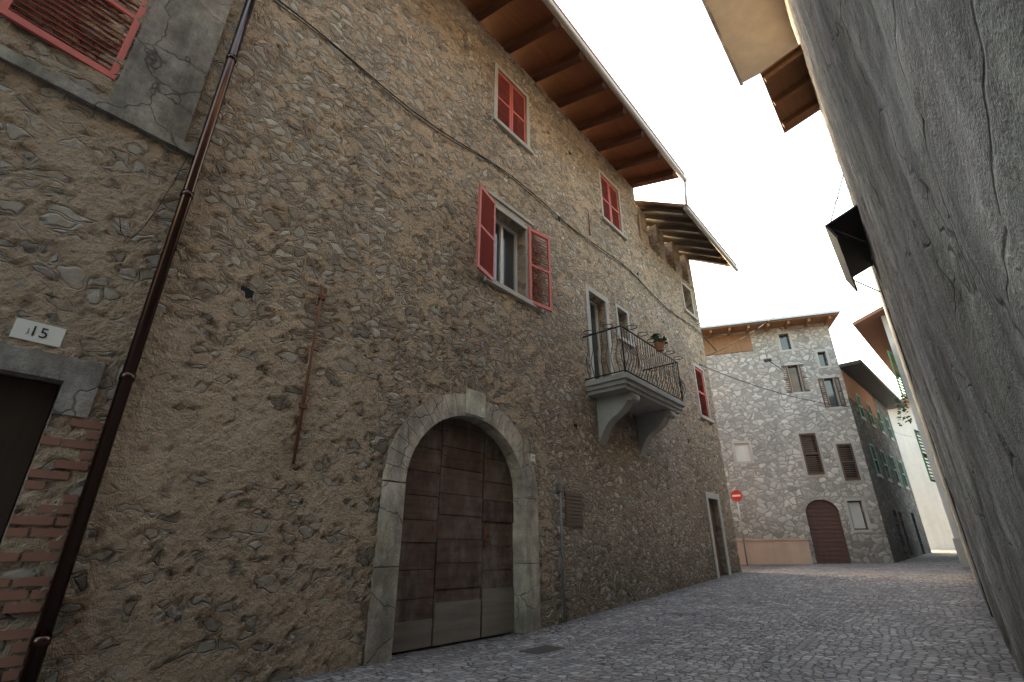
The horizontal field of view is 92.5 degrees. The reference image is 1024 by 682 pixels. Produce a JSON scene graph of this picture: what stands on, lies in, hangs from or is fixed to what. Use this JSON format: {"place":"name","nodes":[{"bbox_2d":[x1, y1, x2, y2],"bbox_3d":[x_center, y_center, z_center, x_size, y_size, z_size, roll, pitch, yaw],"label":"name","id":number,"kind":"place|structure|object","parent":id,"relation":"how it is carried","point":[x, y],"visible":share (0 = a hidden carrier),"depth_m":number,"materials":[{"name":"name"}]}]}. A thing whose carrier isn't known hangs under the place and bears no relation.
{"place":"outdoors","nodes":[
{"label":"outdoors","id":0,"kind":"place"},
{"bbox_2d":[0,0,245,681],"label":"stone wall","id":1,"kind":"structure","parent":0,"point":[77,178],"depth_m":4.27,"materials":[{"name":"brown stone"}]},
{"bbox_2d":[37,0,741,681],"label":"house facade","id":2,"kind":"structure","parent":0,"point":[225,538],"depth_m":6.43,"materials":[{"name":"stone"}]},
{"bbox_2d":[585,372,685,455],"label":"balcony","id":3,"kind":"structure","parent":2,"relation":"attached to","point":[653,409],"depth_m":10.23,"materials":[{"name":"grey stone"}]},
{"bbox_2d":[471,0,674,187],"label":"roof rafters","id":4,"kind":"object","parent":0,"point":[490,7],"visible":0.51,"depth_m":12.30,"materials":[{"name":"brown wood"}]},
{"bbox_2d":[542,0,738,271],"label":"roof gutters","id":5,"kind":"object","parent":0,"point":[575,37],"visible":1,"depth_m":12.39,"materials":[{"name":"grey metal"}]},
{"bbox_2d":[635,202,730,266],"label":"roof rafters","id":6,"kind":"object","parent":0,"point":[681,229],"visible":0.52,"depth_m":16.44,"materials":[{"name":"brown wood"}]},
{"bbox_2d":[555,0,904,398],"label":"sky","id":7,"kind":"structure","parent":0,"point":[759,188],"materials":[{"name":"white"}]},
{"bbox_2d":[702,322,931,563],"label":"stone house","id":8,"kind":"structure","parent":0,"point":[774,485],"depth_m":20.50,"materials":[{"name":"grey stone"}]},
{"bbox_2d":[701,313,838,355],"bbox_3d":[9.497,1.951,26.968,12.600,1.050,10.220,-7,-24,16],"label":"roof timber","id":9,"kind":"object","parent":8,"relation":"on","point":[744,344],"visible":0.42,"depth_m":22.29,"materials":[{"name":"brown wood"}]},
{"bbox_2d":[701,310,839,328],"bbox_3d":[9.476,1.430,27.211,12.750,0.100,10.400,-7,-24,16],"label":"gutter","id":10,"kind":"object","parent":9,"relation":"on","point":[774,318],"visible":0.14,"depth_m":21.63,"materials":[{"name":"grey metal"}]},
{"bbox_2d":[764,358,781,369],"bbox_3d":[11.330,1.032,21.311,1.036,0.297,0.304,18,-29,-35],"label":"street lamp arm","id":11,"kind":"object","parent":8,"relation":"attached to","point":[768,360],"visible":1,"depth_m":21.14},
{"bbox_2d":[736,539,812,564],"bbox_3d":[6.987,8.813,19.807,9.150,1.480,0.100,-7,-24,16],"label":"wall base panel","id":12,"kind":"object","parent":8,"relation":"attached to","point":[776,551],"depth_m":18.97,"materials":[{"name":"paint"}]},
{"bbox_2d":[734,443,865,528],"bbox_3d":[11.439,5.756,19.787,4.080,3.420,0.150,-7,-24,16],"label":"blind window","id":13,"kind":"structure","parent":8,"relation":"attached to","point":[742,452],"depth_m":18.94,"materials":[{"name":"white paint"}]},
{"bbox_2d":[731,331,872,532],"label":"window frames","id":14,"kind":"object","parent":8,"relation":"attached to","point":[820,450],"visible":1,"depth_m":20.04,"materials":[{"name":"grey stone"}]},
{"bbox_2d":[803,498,838,510],"bbox_3d":[12.053,6.434,19.135,1.150,0.520,0.001,-7,-24,16],"label":"door arch","id":15,"kind":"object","parent":8,"relation":"attached to","point":[808,501],"visible":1,"depth_m":19.24,"materials":[{"name":"grey stone"}]},
{"bbox_2d":[781,364,860,479],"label":"window shutters","id":16,"kind":"object","parent":8,"relation":"attached to","point":[815,439],"visible":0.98,"depth_m":19.95,"materials":[{"name":"brown wood"}]},
{"bbox_2d":[806,500,850,563],"bbox_3d":[12.091,7.547,18.787,1.150,2.800,0.075,-7,-24,16],"label":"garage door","id":17,"kind":"structure","parent":8,"relation":"attached to","point":[827,533],"depth_m":18.82,"materials":[{"name":"brown wood"}]},
{"bbox_2d":[840,369,877,418],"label":"wall","id":18,"kind":"structure","parent":8,"relation":"attached to","point":[852,387],"depth_m":22.02,"materials":[{"name":"paint"}]},
{"bbox_2d":[839,359,904,409],"bbox_3d":[16.306,2.774,24.821,5.180,0.140,9.889,-19,-30,37],"label":"roof eave","id":19,"kind":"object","parent":8,"relation":"attached to","point":[860,372],"depth_m":22.65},
{"bbox_2d":[855,393,908,487],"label":"window shutters","id":20,"kind":"object","parent":8,"relation":"attached to","point":[880,450],"visible":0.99,"depth_m":22.55,"materials":[{"name":"green wood"}]},
{"bbox_2d":[861,417,909,489],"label":"window sills","id":21,"kind":"structure","parent":8,"relation":"attached to","point":[883,433],"depth_m":22.30,"materials":[{"name":"grey stone"}]},
{"bbox_2d":[845,186,989,611],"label":"wall","id":22,"kind":"structure","parent":0,"point":[941,476],"depth_m":10.25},
{"bbox_2d":[887,403,955,549],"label":"end house","id":23,"kind":"structure","parent":0,"point":[935,521],"depth_m":28.50,"materials":[{"name":"white paint"}]},
{"label":"ground","id":24,"kind":"structure","parent":0,"visible":0},
{"bbox_2d":[0,390,57,539],"bbox_3d":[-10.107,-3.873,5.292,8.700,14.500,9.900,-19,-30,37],"label":"door frame","id":25,"kind":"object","parent":24,"relation":"on","point":[25,474],"depth_m":3.85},
{"bbox_2d":[0,375,58,538],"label":"door leaf","id":26,"kind":"object","parent":25,"relation":"attached to","point":[25,405],"visible":1,"depth_m":3.79,"materials":[{"name":"brown wood"}]},
{"bbox_2d":[0,0,232,417],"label":"plaster trim","id":27,"kind":"structure","parent":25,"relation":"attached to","point":[157,90],"depth_m":5.03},
{"bbox_2d":[18,0,255,681],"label":"downpipe","id":28,"kind":"object","parent":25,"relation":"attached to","point":[41,640],"visible":1,"depth_m":4.13,"materials":[{"name":"brown metal"}]},
{"bbox_2d":[0,405,353,681],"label":"bricks","id":29,"kind":"object","parent":25,"relation":"attached to","point":[22,594],"visible":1,"depth_m":3.60,"materials":[{"name":"brown brick"}]},
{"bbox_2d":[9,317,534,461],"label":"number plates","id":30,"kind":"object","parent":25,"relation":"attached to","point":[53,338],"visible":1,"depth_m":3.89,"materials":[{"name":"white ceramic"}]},
{"bbox_2d":[31,326,48,337],"bbox_3d":[-3.748,-0.068,3.898,0.002,0.083,0.088,-19,-30,37],"label":"number","id":31,"kind":"object","parent":30,"relation":"attached to","point":[35,327],"visible":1,"depth_m":3.90,"materials":[{"name":"black paint"}]},
{"bbox_2d":[277,550,1023,681],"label":"street cobbles","id":32,"kind":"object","parent":24,"relation":"on","point":[928,617],"visible":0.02,"depth_m":6.26,"materials":[{"name":"grey stone"}]},
{"bbox_2d":[518,645,563,654],"bbox_3d":[0.371,3.784,6.019,0.300,0.010,0.550,-19,-30,37],"label":"drain grate","id":33,"kind":"object","parent":32,"relation":"on","point":[541,649],"visible":1,"depth_m":5.98,"materials":[{"name":"metal"}]},
{"bbox_2d":[737,501,747,565],"bbox_3d":[8.768,7.103,18.729,0.103,2.681,0.056,-19,-30,37],"label":"sign pole","id":34,"kind":"object","parent":32,"relation":"on","point":[742,533],"visible":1,"depth_m":18.62,"materials":[{"name":"grey metal"}]},
{"bbox_2d":[731,490,741,500],"bbox_3d":[8.762,6.040,19.145,0.420,0.420,0.026,-19,-30,37],"label":"no entry sign","id":35,"kind":"object","parent":34,"relation":"attached to","point":[736,495],"visible":1,"depth_m":19.14,"materials":[{"name":"red metal"}]},
{"bbox_2d":[784,0,1023,677],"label":"plaster wall","id":36,"kind":"structure","parent":24,"relation":"on","point":[921,104],"depth_m":1.58,"materials":[{"name":"grey paint"}]},
{"bbox_2d":[706,0,797,82],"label":"soffit","id":37,"kind":"structure","parent":36,"relation":"attached to","point":[758,36],"depth_m":11.48,"materials":[{"name":"beige paint"}]},
{"bbox_2d":[702,0,742,85],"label":"soffit fascia","id":38,"kind":"structure","parent":37,"relation":"attached to","point":[711,17],"depth_m":11.63,"materials":[{"name":"grey paint"}]},
{"bbox_2d":[760,44,819,132],"bbox_3d":[5.984,-5.262,10.439,0.847,0.334,2.014,-19,-30,37],"label":"roof eave","id":39,"kind":"object","parent":36,"relation":"attached to","point":[789,87],"visible":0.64,"depth_m":10.34,"materials":[{"name":"brown wood"}]},
{"bbox_2d":[825,174,880,291],"bbox_3d":[5.836,-1.732,8.487,0.478,1.310,2.200,-18,-29,36],"label":"metal canopy","id":40,"kind":"object","parent":36,"relation":"attached to","point":[846,234],"visible":0.96,"depth_m":8.23,"materials":[{"name":"black metal"}]},
{"bbox_2d":[881,315,959,538],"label":"building wall","id":41,"kind":"structure","parent":24,"relation":"on","point":[923,438],"depth_m":16.95,"materials":[{"name":"paint"}]},
{"bbox_2d":[852,306,898,377],"bbox_3d":[16.752,0.228,21.502,1.369,0.547,8.920,-21,-31,40],"label":"roof eave","id":42,"kind":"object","parent":41,"relation":"on","point":[869,327],"depth_m":19.86,"materials":[{"name":"brown wood"}]},
{"bbox_2d":[893,395,911,425],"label":"hanging plant leaves","id":43,"kind":"object","parent":41,"relation":"attached to","point":[900,407],"visible":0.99,"depth_m":17.74,"materials":[{"name":"green plant"}]},
{"bbox_2d":[887,351,934,481],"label":"green shutters","id":44,"kind":"object","parent":41,"relation":"attached to","point":[924,455],"visible":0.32,"depth_m":17.58,"materials":[{"name":"green wood"}]},
{"bbox_2d":[952,538,969,567],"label":"white house plinth","id":45,"kind":"structure","parent":41,"relation":"attached to","point":[960,553],"depth_m":15.43,"materials":[{"name":"grey concrete"}]},
{"bbox_3d":[-13.643,4.927,22.943,39.700,12.300,15.400,-19,-30,37],"label":"house","id":46,"kind":"object","parent":24,"relation":"on","visible":0},
{"bbox_2d":[0,0,708,417],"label":"window shutters","id":47,"kind":"object","parent":46,"relation":"on","point":[486,240],"visible":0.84,"depth_m":8.63,"materials":[{"name":"red wood"}]},
{"bbox_2d":[119,0,716,350],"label":"facade cables","id":48,"kind":"object","parent":46,"relation":"attached to","point":[371,77],"visible":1,"depth_m":8.23,"materials":[{"name":"black plastic"}]},
{"bbox_2d":[363,388,540,665],"bbox_3d":[-0.669,2.406,6.952,0.335,3.480,3.030,-19,-30,37],"label":"stone door arch","id":49,"kind":"structure","parent":46,"relation":"attached to","point":[475,407],"depth_m":7.00,"materials":[{"name":"grey stone"}]},
{"bbox_2d":[392,418,513,654],"bbox_3d":[-0.773,2.395,7.054,0.082,3.381,2.370,-19,-30,37],"label":"arched door","id":50,"kind":"structure","parent":49,"relation":"in","point":[459,562],"depth_m":6.92,"materials":[{"name":"brown wood"}]},
{"bbox_2d":[392,587,513,652],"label":"door lower panels","id":51,"kind":"object","parent":50,"relation":"attached to","point":[455,621],"visible":0.88,"depth_m":6.52,"materials":[{"name":"brown wood"}]},
{"bbox_2d":[428,423,511,633],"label":"door studs","id":52,"kind":"object","parent":50,"relation":"attached to","point":[486,536],"visible":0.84,"depth_m":7.22,"materials":[{"name":"black metal"}]},
{"bbox_2d":[241,152,689,442],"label":"putlog holes","id":53,"kind":"object","parent":46,"relation":"attached to","point":[248,293],"visible":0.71,"depth_m":5.29,"materials":[{"name":"black"}]},
{"bbox_2d":[495,86,609,378],"bbox_3d":[2.799,-1.444,13.296,0.001,6.530,10.280,-19,-30,37],"label":"window glass","id":54,"kind":"object","parent":46,"relation":"attached to","point":[508,259],"visible":0.11,"depth_m":9.81,"materials":[{"name":"glass"}]},
{"bbox_2d":[495,219,620,377],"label":"window frames","id":55,"kind":"structure","parent":46,"relation":"attached to","point":[502,226],"depth_m":9.82,"materials":[{"name":"white wood"}]},
{"bbox_2d":[556,483,565,622],"bbox_3d":[0.827,3.503,8.159,0.080,2.180,0.100,-19,-30,37],"label":"conduit pipe","id":56,"kind":"object","parent":46,"relation":"attached to","point":[559,487],"visible":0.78,"depth_m":8.17,"materials":[{"name":"grey metal"}]},
{"bbox_2d":[459,0,678,187],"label":"roof boards","id":57,"kind":"object","parent":46,"relation":"on","point":[511,20],"visible":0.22,"depth_m":11.99,"materials":[{"name":"brown wood"}]},
{"bbox_2d":[552,0,736,265],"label":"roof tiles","id":58,"kind":"object","parent":57,"relation":"on","point":[617,85],"visible":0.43,"depth_m":13.40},
{"bbox_2d":[564,491,583,527],"bbox_3d":[1.105,3.009,8.758,0.040,0.600,0.540,-19,-30,37],"label":"vent grille","id":59,"kind":"object","parent":46,"relation":"attached to","point":[573,511],"visible":1,"depth_m":8.72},
{"bbox_2d":[484,62,731,577],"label":"window surrounds","id":60,"kind":"object","parent":46,"relation":"attached to","point":[514,215],"visible":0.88,"depth_m":11.32,"materials":[{"name":"stone"}]},
{"bbox_2d":[583,324,685,400],"bbox_3d":[2.889,0.657,11.095,1.180,1.050,3.276,-19,-30,37],"label":"balcony railing","id":61,"kind":"object","parent":46,"relation":"attached to","point":[654,368],"visible":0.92,"depth_m":10.51,"materials":[{"name":"black metal"}]},
{"bbox_2d":[654,341,664,351],"bbox_3d":[3.339,0.130,11.096,0.250,0.200,0.250,-19,-30,37],"label":"flower pot","id":62,"kind":"object","parent":61,"relation":"attached to","point":[659,346],"visible":1,"depth_m":11.03,"materials":[{"name":"orange ceramic"}]},
{"bbox_2d":[650,333,667,343],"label":"balcony plant leaves","id":63,"kind":"object","parent":62,"relation":"in","point":[656,336],"visible":0.73,"depth_m":11.11,"materials":[{"name":"green plant"}]},
{"bbox_2d":[708,499,722,575],"bbox_3d":[5.574,5.604,13.644,0.050,2.300,0.750,-19,-30,37],"label":"door leaf","id":64,"kind":"object","parent":46,"relation":"attached to","point":[715,538],"visible":0.21,"depth_m":13.84,"materials":[{"name":"brown wood"}]},
{"bbox_2d":[697,188,909,436],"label":"overhead wires","id":65,"kind":"object","parent":46,"relation":"attached to","point":[778,314],"visible":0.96,"depth_m":15.64,"materials":[{"name":"black"}]}
]}

